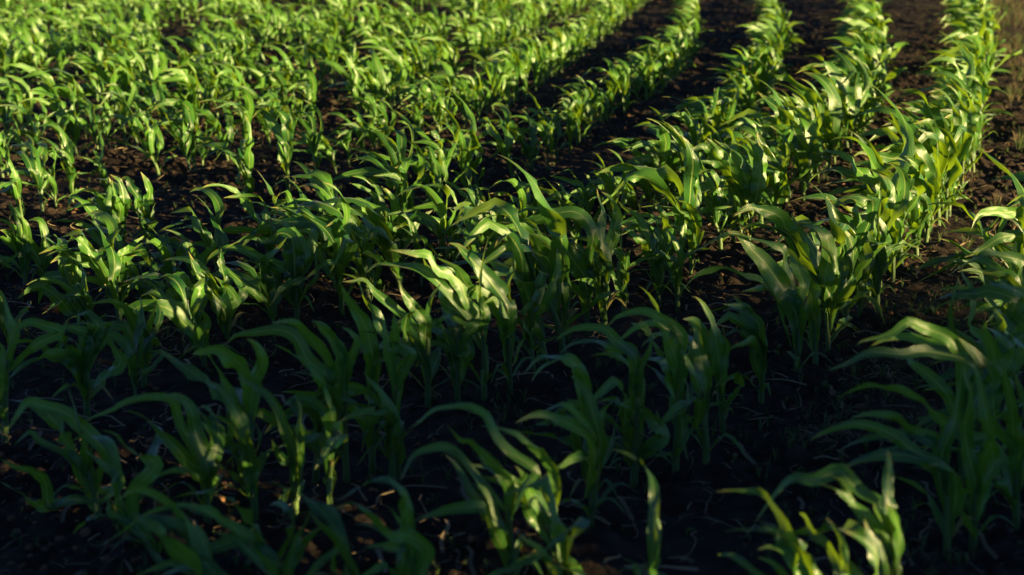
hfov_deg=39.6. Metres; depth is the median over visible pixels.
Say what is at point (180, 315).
corn plant
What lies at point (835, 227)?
corn plant
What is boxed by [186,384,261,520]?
corn plant
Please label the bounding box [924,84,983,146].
corn plant
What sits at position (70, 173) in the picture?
corn plant
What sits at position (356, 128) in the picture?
corn plant
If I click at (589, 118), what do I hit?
corn plant
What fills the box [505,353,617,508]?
corn plant
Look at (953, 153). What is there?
corn plant
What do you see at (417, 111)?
corn plant
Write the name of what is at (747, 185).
corn plant
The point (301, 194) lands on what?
corn plant
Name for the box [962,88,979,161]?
corn plant
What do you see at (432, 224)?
corn plant
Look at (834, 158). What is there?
corn plant
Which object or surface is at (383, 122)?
corn plant
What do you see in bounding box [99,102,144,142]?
corn plant
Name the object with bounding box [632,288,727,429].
corn plant
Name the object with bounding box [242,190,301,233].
corn plant
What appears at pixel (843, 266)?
corn plant
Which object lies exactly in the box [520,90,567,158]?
corn plant
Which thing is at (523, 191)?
corn plant
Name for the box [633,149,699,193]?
corn plant
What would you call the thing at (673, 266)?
corn plant
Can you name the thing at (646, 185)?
corn plant
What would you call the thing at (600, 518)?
dry straw
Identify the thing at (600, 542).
ground
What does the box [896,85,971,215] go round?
corn plant
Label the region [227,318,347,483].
corn plant
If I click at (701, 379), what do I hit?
corn plant
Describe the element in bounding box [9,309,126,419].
corn plant
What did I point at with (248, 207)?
corn plant
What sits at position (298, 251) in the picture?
corn plant
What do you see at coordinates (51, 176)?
corn plant
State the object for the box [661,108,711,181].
corn plant
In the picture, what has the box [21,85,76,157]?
corn plant
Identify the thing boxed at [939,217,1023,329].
corn plant
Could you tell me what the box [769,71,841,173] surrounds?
corn plant
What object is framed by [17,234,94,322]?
corn plant
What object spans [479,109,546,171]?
corn plant
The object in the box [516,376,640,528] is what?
corn plant
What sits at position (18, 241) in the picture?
corn plant
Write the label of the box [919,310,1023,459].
corn plant
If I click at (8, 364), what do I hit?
corn plant
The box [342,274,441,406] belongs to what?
corn plant
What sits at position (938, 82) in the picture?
corn plant
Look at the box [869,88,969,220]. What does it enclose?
corn plant
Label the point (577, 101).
corn plant
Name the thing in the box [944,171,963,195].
corn plant
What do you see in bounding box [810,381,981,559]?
corn plant
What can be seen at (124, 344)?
corn plant
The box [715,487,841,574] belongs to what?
corn plant
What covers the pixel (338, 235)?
corn plant
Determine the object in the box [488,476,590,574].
corn plant
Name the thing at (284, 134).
corn plant
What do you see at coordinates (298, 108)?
corn plant
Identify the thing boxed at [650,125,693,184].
corn plant
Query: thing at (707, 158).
corn plant
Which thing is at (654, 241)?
corn plant
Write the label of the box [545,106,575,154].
corn plant
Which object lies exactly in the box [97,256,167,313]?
corn plant
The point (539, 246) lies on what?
corn plant
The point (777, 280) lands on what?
corn plant
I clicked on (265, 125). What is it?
corn plant
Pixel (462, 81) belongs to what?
corn plant
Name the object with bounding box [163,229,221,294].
corn plant
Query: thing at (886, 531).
corn plant
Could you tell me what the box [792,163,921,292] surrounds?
corn plant
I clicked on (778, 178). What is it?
corn plant
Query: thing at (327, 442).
corn plant
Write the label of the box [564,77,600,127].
corn plant
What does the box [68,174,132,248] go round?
corn plant
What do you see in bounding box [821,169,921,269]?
corn plant
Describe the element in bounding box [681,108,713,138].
corn plant
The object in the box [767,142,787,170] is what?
corn plant
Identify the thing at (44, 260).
corn plant
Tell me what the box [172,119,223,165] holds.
corn plant
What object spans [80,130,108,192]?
corn plant
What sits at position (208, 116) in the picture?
corn plant
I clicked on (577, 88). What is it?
corn plant
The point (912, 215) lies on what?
corn plant
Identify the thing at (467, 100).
corn plant
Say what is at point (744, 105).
corn plant
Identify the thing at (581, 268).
corn plant
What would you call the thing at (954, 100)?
corn plant
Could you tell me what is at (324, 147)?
corn plant
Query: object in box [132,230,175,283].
corn plant
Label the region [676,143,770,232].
corn plant
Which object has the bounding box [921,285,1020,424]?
corn plant
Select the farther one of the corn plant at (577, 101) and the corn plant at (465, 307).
the corn plant at (577, 101)
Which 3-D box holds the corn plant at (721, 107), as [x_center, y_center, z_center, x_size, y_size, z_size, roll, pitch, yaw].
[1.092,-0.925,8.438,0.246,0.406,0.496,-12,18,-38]
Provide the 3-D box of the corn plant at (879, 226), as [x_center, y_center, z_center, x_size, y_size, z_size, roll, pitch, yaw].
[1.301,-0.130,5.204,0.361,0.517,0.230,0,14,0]
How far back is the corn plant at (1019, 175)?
5.48 m
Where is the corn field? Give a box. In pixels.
[0,0,1021,136]
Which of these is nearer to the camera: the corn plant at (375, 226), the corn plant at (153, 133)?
the corn plant at (375, 226)
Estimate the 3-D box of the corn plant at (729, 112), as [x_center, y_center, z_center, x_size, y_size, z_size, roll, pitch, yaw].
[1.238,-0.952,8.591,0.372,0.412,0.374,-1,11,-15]
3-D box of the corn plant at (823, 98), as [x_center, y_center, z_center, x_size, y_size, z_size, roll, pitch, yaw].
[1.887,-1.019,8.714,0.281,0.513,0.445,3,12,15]
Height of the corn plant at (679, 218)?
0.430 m
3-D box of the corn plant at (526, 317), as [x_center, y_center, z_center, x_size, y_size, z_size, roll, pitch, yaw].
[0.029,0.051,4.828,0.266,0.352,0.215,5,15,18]
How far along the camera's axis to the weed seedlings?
4.15 m
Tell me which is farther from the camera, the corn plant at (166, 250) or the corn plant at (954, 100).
the corn plant at (954, 100)
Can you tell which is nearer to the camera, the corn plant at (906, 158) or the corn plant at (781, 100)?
the corn plant at (906, 158)
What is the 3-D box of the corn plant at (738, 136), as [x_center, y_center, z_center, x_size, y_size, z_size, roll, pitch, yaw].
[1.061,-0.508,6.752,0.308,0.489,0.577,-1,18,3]
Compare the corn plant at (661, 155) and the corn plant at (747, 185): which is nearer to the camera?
the corn plant at (747, 185)
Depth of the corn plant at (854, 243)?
4.88 m
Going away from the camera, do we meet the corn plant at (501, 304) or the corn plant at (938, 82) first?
the corn plant at (501, 304)
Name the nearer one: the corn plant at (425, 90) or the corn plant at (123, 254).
the corn plant at (123, 254)
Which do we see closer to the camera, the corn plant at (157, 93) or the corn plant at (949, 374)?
the corn plant at (949, 374)
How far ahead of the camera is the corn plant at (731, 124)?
8.66 m
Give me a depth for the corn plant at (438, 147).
7.10 m
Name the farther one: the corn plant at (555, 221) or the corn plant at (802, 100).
the corn plant at (802, 100)
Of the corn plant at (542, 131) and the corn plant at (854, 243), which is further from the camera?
the corn plant at (542, 131)
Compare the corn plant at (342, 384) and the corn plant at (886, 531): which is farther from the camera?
the corn plant at (342, 384)
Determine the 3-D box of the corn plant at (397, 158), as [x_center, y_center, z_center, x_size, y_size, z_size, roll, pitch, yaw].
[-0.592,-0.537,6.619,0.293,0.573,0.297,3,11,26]
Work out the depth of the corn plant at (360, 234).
5.29 m
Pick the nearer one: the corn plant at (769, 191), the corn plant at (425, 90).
the corn plant at (769, 191)
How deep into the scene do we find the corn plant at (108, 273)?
5.03 m
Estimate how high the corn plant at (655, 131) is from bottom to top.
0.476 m
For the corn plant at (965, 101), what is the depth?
8.34 m
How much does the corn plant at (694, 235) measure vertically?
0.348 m
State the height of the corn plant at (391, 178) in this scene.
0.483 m
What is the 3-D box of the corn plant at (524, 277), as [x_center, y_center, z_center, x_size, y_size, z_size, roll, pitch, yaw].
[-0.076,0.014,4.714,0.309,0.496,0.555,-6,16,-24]
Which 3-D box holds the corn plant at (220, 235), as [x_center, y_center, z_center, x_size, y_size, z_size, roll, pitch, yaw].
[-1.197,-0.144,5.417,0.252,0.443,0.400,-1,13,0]
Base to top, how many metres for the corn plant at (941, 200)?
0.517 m
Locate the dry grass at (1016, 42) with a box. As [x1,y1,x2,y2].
[791,0,1023,445]
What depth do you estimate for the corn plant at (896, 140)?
6.54 m
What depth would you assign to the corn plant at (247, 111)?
8.62 m
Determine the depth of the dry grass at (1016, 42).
5.24 m
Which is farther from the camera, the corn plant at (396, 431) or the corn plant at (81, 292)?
the corn plant at (81, 292)
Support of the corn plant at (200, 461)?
on the ground at (600, 542)
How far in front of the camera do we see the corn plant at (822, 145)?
8.10 m
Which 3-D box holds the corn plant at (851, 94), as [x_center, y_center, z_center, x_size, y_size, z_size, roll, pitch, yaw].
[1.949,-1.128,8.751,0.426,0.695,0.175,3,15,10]
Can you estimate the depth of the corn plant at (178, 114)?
9.69 m
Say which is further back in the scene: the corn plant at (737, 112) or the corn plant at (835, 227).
the corn plant at (737, 112)
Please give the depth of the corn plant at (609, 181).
6.49 m
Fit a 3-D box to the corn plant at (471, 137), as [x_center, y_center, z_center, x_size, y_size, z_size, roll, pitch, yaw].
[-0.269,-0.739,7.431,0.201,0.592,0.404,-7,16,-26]
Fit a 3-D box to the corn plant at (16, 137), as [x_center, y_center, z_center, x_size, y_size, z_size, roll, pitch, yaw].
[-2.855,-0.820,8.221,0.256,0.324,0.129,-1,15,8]
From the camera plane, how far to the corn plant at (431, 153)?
6.97 m
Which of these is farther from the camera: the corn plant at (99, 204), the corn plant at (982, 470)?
the corn plant at (99, 204)
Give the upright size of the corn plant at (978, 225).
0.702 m
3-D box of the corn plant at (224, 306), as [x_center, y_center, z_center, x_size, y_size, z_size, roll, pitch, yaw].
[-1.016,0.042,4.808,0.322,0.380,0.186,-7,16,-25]
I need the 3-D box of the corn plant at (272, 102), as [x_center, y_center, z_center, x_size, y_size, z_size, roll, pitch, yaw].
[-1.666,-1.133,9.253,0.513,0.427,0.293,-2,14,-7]
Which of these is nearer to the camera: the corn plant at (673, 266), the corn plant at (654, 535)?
the corn plant at (654, 535)
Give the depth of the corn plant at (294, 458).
3.36 m
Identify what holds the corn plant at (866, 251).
on the ground at (600, 542)
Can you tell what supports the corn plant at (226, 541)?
on the ground at (600, 542)
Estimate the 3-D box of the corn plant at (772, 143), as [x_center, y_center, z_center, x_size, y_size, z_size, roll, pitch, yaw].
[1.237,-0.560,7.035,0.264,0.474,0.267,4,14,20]
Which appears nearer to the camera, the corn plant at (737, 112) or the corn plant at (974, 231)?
the corn plant at (974, 231)
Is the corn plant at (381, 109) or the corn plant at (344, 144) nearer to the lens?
the corn plant at (344, 144)
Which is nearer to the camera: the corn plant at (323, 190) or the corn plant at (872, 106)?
the corn plant at (323, 190)
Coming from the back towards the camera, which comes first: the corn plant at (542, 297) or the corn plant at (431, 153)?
the corn plant at (431, 153)
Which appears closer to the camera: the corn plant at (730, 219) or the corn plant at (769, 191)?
the corn plant at (730, 219)
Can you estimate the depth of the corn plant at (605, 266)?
4.96 m
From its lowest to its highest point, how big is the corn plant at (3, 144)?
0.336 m
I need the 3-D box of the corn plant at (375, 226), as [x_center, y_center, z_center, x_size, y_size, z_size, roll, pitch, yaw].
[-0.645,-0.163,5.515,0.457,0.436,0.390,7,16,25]
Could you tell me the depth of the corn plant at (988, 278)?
4.62 m
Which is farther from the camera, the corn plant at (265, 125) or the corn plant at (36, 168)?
the corn plant at (265, 125)
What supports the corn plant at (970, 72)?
on the ground at (600, 542)
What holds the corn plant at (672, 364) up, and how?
on the ground at (600, 542)
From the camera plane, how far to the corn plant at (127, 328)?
4.37 m
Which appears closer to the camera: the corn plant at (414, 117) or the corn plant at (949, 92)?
the corn plant at (949, 92)
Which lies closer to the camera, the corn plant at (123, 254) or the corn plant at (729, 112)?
the corn plant at (123, 254)
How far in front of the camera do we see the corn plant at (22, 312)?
4.71 m
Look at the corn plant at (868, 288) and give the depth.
5.34 m
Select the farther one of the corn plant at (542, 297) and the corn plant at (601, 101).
the corn plant at (601, 101)
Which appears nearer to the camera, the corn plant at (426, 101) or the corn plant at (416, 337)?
the corn plant at (416, 337)
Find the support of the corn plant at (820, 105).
on the ground at (600, 542)
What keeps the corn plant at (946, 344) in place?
on the ground at (600, 542)
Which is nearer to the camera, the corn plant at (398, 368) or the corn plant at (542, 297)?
the corn plant at (398, 368)
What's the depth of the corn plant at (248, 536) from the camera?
2.85 m
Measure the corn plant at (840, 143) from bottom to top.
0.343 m
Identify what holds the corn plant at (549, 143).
on the ground at (600, 542)
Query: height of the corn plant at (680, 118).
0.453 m
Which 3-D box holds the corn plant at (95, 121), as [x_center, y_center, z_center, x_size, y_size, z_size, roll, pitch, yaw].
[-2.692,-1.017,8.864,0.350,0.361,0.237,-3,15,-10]
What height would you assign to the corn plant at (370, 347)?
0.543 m
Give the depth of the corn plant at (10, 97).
9.37 m
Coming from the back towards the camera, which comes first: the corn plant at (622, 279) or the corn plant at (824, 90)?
the corn plant at (824, 90)
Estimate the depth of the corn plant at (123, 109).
9.12 m
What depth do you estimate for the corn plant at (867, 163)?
6.20 m
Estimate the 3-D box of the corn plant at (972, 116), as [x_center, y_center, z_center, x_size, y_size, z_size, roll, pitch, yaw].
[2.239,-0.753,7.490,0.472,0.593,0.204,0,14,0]
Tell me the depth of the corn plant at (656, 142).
7.04 m
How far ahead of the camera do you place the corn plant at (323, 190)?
6.12 m
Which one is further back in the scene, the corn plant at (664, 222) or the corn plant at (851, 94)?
the corn plant at (851, 94)
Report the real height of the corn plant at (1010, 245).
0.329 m
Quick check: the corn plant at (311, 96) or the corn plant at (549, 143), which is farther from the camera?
the corn plant at (311, 96)
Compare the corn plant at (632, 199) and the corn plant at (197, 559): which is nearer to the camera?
the corn plant at (197, 559)
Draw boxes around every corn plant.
[0,78,16,139]
[0,98,53,162]
[0,128,23,175]
[0,132,5,177]
[0,134,48,211]
[0,147,24,217]
[0,202,42,284]
[0,217,52,280]
[0,290,30,345]
[0,295,64,444]
[1,388,125,521]
[2,118,37,155]
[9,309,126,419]
[15,146,66,207]
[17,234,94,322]
[20,83,92,154]
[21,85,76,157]
[27,256,106,326]
[28,122,87,201]
[39,210,127,319]
[49,95,108,148]
[49,180,112,257]
[51,226,150,301]
[67,427,168,569]
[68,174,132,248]
[72,294,163,387]
[76,89,126,147]
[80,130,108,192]
[81,299,165,395]
[83,393,228,524]
[92,272,238,367]
[94,66,136,145]
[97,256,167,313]
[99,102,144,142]
[99,486,227,574]
[109,92,175,178]
[110,73,172,133]
[119,96,160,130]
[121,173,157,248]
[124,227,183,301]
[131,488,321,574]
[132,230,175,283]
[134,86,182,117]
[138,490,339,574]
[139,98,216,168]
[141,272,207,350]
[156,94,208,169]
[157,186,232,295]
[159,339,268,513]
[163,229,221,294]
[163,246,255,339]
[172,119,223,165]
[175,102,239,160]
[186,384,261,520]
[197,116,254,198]
[201,87,253,144]
[202,173,277,262]
[205,218,318,319]
[211,261,291,325]
[217,83,295,127]
[218,259,283,315]
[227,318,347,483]
[234,70,309,125]
[235,101,272,148]
[237,378,305,521]
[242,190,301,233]
[252,104,303,191]
[255,344,347,504]
[261,201,382,302]
[268,197,402,291]
[270,198,356,289]
[270,320,359,482]
[271,69,316,123]
[271,175,309,239]
[272,183,360,316]
[278,486,359,574]
[284,100,322,169]
[284,161,339,215]
[288,98,307,135]
[293,132,340,173]
[311,284,390,475]
[314,207,382,301]
[319,130,368,166]
[327,99,378,163]
[332,153,417,213]
[333,93,387,152]
[333,475,434,574]
[336,370,404,480]
[337,314,416,480]
[338,85,382,159]
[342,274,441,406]
[348,186,431,272]
[349,139,432,219]
[350,176,387,221]
[356,109,413,211]
[363,100,396,156]
[365,241,509,400]
[381,183,471,279]
[384,211,441,286]
[390,308,478,402]
[391,70,454,131]
[392,72,447,129]
[393,76,444,133]
[393,148,446,213]
[396,108,419,144]
[398,99,423,137]
[399,104,477,203]
[400,402,542,574]
[405,146,442,210]
[406,196,467,261]
[416,76,457,128]
[426,126,488,201]
[432,209,479,272]
[433,88,484,192]
[434,232,548,366]
[438,243,541,394]
[441,177,485,253]
[444,76,467,121]
[444,154,615,354]
[447,192,507,259]
[448,75,473,127]
[466,102,517,176]
[472,426,561,573]
[474,257,551,344]
[477,206,600,335]
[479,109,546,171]
[479,172,537,245]
[485,223,580,341]
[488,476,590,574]
[493,247,561,370]
[504,115,559,169]
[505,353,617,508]
[510,185,549,237]
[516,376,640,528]
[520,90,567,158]
[527,178,578,248]
[535,114,554,156]
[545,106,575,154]
[545,169,604,223]
[545,352,674,480]
[546,188,584,243]
[550,99,589,144]
[552,75,588,142]
[555,323,669,486]
[558,83,587,134]
[559,90,593,133]
[560,90,604,127]
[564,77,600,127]
[567,234,629,312]
[569,190,627,324]
[572,88,603,123]
[573,149,630,220]
[578,177,637,210]
[590,153,638,216]
[593,122,678,208]
[597,118,733,263]
[600,160,657,217]
[606,191,695,288]
[608,123,670,211]
[608,307,701,473]
[611,449,665,574]
[617,200,690,308]
[620,188,709,257]
[625,139,683,209]
[629,227,689,311]
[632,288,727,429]
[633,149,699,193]
[643,196,704,275]
[645,106,703,177]
[647,87,721,141]
[648,320,746,464]
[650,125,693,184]
[653,181,738,242]
[659,97,711,167]
[661,101,727,157]
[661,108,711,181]
[670,140,684,186]
[676,139,741,251]
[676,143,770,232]
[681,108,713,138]
[683,231,831,373]
[683,296,744,433]
[688,97,754,148]
[693,127,767,243]
[698,133,712,177]
[701,142,766,228]
[703,123,773,224]
[703,294,770,403]
[704,131,768,223]
[706,171,773,220]
[712,79,821,202]
[715,120,733,143]
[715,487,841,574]
[718,84,757,124]
[718,87,828,198]
[719,69,740,121]
[719,133,789,232]
[720,125,773,201]
[725,106,742,132]
[733,204,860,351]
[742,83,843,176]
[749,126,789,203]
[753,94,835,192]
[754,449,903,574]
[755,79,824,190]
[757,91,823,200]
[761,243,849,322]
[764,183,870,328]
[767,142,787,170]
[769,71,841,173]
[789,260,821,364]
[790,145,827,179]
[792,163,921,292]
[793,194,886,323]
[797,46,860,152]
[800,46,866,136]
[805,149,924,258]
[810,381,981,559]
[812,53,873,123]
[813,49,878,149]
[813,57,877,132]
[813,80,842,149]
[814,109,826,171]
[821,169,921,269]
[822,81,926,266]
[822,94,854,147]
[823,136,847,163]
[826,195,876,317]
[826,518,880,574]
[828,102,879,132]
[829,317,1013,488]
[831,130,924,250]
[832,128,842,155]
[835,230,874,303]
[846,184,908,311]
[853,112,950,242]
[853,173,920,283]
[855,106,947,236]
[856,62,873,144]
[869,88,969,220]
[881,116,964,190]
[884,102,956,181]
[888,87,962,225]
[888,94,968,124]
[891,126,967,227]
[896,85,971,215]
[900,191,931,255]
[905,86,982,190]
[910,364,1014,553]
[911,118,966,213]
[915,142,1023,323]
[915,379,1021,452]
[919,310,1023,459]
[920,31,984,114]
[920,265,1023,411]
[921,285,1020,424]
[923,359,1023,531]
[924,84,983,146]
[925,56,1001,118]
[925,101,973,171]
[926,68,991,123]
[926,71,997,145]
[927,81,951,99]
[928,99,978,172]
[930,76,984,153]
[935,195,1023,307]
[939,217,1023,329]
[941,227,1012,280]
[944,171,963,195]
[944,249,1003,337]
[948,91,981,149]
[951,249,1023,398]
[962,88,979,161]
[979,241,1013,248]
[991,171,1023,206]
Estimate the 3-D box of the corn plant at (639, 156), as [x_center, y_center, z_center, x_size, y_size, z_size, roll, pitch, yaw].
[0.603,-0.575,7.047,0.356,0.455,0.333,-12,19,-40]
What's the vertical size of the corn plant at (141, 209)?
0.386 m
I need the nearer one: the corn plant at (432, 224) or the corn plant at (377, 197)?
the corn plant at (432, 224)
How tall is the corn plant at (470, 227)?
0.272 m
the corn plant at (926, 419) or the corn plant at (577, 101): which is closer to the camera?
the corn plant at (926, 419)
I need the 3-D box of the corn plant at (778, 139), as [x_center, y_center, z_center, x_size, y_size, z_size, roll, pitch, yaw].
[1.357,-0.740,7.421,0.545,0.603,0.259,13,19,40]
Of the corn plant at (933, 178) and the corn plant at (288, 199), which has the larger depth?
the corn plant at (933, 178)
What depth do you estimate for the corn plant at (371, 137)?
8.52 m
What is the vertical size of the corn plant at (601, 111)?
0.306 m
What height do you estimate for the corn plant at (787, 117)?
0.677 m
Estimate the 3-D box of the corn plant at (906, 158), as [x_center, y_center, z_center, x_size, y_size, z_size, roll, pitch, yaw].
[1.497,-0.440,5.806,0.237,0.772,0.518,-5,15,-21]
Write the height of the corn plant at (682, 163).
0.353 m
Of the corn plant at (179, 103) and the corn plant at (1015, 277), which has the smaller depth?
the corn plant at (1015, 277)
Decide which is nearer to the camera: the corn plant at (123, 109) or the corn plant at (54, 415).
the corn plant at (54, 415)
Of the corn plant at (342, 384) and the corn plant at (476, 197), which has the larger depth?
the corn plant at (476, 197)
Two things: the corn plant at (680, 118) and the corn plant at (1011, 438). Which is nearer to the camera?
the corn plant at (1011, 438)
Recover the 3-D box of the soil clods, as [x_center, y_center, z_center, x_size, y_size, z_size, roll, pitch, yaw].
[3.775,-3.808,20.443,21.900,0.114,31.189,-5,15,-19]
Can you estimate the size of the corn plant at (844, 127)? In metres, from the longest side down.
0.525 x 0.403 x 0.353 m
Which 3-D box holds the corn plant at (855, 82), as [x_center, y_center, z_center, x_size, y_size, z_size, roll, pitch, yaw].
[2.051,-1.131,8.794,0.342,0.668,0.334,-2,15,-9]
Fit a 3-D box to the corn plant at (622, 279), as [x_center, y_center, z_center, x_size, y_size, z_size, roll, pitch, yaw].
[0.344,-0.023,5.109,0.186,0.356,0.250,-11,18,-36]
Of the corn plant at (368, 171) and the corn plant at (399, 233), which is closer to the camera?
the corn plant at (399, 233)
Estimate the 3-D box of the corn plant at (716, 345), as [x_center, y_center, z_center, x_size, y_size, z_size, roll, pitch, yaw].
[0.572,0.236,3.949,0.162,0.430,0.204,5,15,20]
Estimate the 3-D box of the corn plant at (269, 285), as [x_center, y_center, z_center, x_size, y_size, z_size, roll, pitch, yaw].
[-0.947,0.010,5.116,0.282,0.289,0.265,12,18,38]
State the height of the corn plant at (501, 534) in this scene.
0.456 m
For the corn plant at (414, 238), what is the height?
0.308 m
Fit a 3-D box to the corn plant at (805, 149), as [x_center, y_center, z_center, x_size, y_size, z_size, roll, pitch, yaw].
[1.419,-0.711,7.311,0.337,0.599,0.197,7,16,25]
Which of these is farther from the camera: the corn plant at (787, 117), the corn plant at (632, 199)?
the corn plant at (787, 117)
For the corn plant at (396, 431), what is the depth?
3.63 m
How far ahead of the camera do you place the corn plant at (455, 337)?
4.19 m
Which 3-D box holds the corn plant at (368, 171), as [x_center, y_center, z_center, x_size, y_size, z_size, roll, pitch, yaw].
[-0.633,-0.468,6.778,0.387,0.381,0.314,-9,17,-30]
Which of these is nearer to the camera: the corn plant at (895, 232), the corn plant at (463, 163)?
the corn plant at (895, 232)
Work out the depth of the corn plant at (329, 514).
2.79 m
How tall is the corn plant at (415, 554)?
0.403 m
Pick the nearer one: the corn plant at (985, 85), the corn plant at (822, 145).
the corn plant at (822, 145)
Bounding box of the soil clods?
[0,0,1023,574]
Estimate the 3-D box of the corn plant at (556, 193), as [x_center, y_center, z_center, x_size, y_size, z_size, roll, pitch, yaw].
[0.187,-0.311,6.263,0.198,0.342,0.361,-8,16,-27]
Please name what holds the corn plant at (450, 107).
on the ground at (600, 542)
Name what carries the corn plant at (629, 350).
on the ground at (600, 542)
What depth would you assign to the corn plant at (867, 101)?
9.05 m
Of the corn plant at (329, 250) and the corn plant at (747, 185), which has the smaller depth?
the corn plant at (329, 250)
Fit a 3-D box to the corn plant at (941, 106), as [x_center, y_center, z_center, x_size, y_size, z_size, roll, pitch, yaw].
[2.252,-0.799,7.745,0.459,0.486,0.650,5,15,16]
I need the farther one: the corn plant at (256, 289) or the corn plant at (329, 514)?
the corn plant at (256, 289)
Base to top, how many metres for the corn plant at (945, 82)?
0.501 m
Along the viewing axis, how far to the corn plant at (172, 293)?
4.67 m
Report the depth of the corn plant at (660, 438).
3.58 m
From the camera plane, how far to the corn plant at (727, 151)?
6.64 m
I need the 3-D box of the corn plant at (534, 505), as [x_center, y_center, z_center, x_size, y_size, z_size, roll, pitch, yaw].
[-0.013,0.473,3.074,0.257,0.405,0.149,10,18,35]
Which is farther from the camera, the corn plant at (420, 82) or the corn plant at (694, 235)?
the corn plant at (420, 82)
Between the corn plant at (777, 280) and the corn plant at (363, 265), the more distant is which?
the corn plant at (363, 265)
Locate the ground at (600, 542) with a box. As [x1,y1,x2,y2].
[0,0,1023,574]
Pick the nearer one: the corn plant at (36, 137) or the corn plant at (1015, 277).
the corn plant at (1015, 277)
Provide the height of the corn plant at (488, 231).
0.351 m
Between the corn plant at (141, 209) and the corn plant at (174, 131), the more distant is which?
the corn plant at (174, 131)
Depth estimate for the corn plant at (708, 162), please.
6.48 m
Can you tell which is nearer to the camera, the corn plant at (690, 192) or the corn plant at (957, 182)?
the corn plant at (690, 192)
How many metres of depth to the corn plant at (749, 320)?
4.10 m
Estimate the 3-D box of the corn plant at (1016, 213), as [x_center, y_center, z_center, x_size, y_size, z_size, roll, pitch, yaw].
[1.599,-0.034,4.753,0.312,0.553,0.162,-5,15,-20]
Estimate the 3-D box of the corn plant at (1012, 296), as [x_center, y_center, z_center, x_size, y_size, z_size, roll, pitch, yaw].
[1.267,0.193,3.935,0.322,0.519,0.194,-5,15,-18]
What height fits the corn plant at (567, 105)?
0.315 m
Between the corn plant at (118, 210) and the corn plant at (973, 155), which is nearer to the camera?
the corn plant at (118, 210)
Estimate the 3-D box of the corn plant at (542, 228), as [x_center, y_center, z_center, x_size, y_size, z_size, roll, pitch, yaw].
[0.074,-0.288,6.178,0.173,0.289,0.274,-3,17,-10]
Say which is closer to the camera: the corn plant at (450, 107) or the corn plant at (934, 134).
the corn plant at (934, 134)
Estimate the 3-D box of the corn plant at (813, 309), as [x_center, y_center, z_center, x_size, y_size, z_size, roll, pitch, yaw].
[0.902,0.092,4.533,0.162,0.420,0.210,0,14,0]
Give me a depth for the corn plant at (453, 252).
5.84 m
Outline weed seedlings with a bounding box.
[0,0,1023,574]
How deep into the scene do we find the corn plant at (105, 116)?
8.96 m
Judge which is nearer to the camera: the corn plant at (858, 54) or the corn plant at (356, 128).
the corn plant at (356, 128)
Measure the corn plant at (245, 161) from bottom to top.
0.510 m
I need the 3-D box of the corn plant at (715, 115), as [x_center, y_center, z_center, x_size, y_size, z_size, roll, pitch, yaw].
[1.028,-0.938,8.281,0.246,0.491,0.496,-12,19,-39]
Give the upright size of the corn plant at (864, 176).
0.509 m
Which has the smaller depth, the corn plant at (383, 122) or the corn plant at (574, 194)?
the corn plant at (574, 194)
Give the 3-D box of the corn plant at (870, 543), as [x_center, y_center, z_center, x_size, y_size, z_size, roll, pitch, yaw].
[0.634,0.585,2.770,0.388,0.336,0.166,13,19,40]
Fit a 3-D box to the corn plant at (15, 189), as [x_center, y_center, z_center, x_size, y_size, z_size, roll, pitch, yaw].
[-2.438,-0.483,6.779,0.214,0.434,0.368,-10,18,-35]
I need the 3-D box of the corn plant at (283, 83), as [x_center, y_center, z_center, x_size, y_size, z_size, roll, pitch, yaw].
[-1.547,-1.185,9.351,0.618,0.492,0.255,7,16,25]
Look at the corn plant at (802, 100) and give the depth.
7.96 m
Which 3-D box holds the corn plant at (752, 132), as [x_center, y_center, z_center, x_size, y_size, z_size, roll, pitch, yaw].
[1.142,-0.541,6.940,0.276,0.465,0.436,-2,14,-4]
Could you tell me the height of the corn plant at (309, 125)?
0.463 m
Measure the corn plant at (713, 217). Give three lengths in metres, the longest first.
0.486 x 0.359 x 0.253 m
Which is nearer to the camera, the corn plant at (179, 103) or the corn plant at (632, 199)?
the corn plant at (632, 199)
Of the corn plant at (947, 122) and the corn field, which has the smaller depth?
the corn plant at (947, 122)
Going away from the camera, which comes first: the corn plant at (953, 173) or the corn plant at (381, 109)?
the corn plant at (953, 173)
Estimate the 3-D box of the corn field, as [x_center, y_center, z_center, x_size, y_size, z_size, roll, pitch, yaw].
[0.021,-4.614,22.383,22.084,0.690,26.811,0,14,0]
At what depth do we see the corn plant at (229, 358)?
3.39 m
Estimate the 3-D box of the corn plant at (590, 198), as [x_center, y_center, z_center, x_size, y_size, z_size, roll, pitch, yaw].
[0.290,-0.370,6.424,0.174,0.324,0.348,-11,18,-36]
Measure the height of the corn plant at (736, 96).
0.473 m
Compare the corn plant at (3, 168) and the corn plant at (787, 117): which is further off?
the corn plant at (3, 168)
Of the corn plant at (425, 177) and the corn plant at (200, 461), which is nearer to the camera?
the corn plant at (200, 461)
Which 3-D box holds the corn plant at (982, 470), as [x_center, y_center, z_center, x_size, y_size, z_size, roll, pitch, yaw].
[1.016,0.394,3.175,0.184,0.506,0.286,-3,15,-12]
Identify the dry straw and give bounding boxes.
[0,64,1023,574]
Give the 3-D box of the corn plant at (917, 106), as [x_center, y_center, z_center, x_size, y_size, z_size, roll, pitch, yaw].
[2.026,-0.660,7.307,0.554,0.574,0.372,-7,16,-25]
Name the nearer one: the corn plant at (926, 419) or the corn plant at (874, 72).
the corn plant at (926, 419)
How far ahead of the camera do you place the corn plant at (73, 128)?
8.62 m
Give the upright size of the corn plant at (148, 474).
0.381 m
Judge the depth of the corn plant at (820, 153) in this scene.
7.90 m
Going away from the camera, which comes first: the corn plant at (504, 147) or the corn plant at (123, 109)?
the corn plant at (504, 147)
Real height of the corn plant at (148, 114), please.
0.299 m
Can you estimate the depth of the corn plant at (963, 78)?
8.95 m

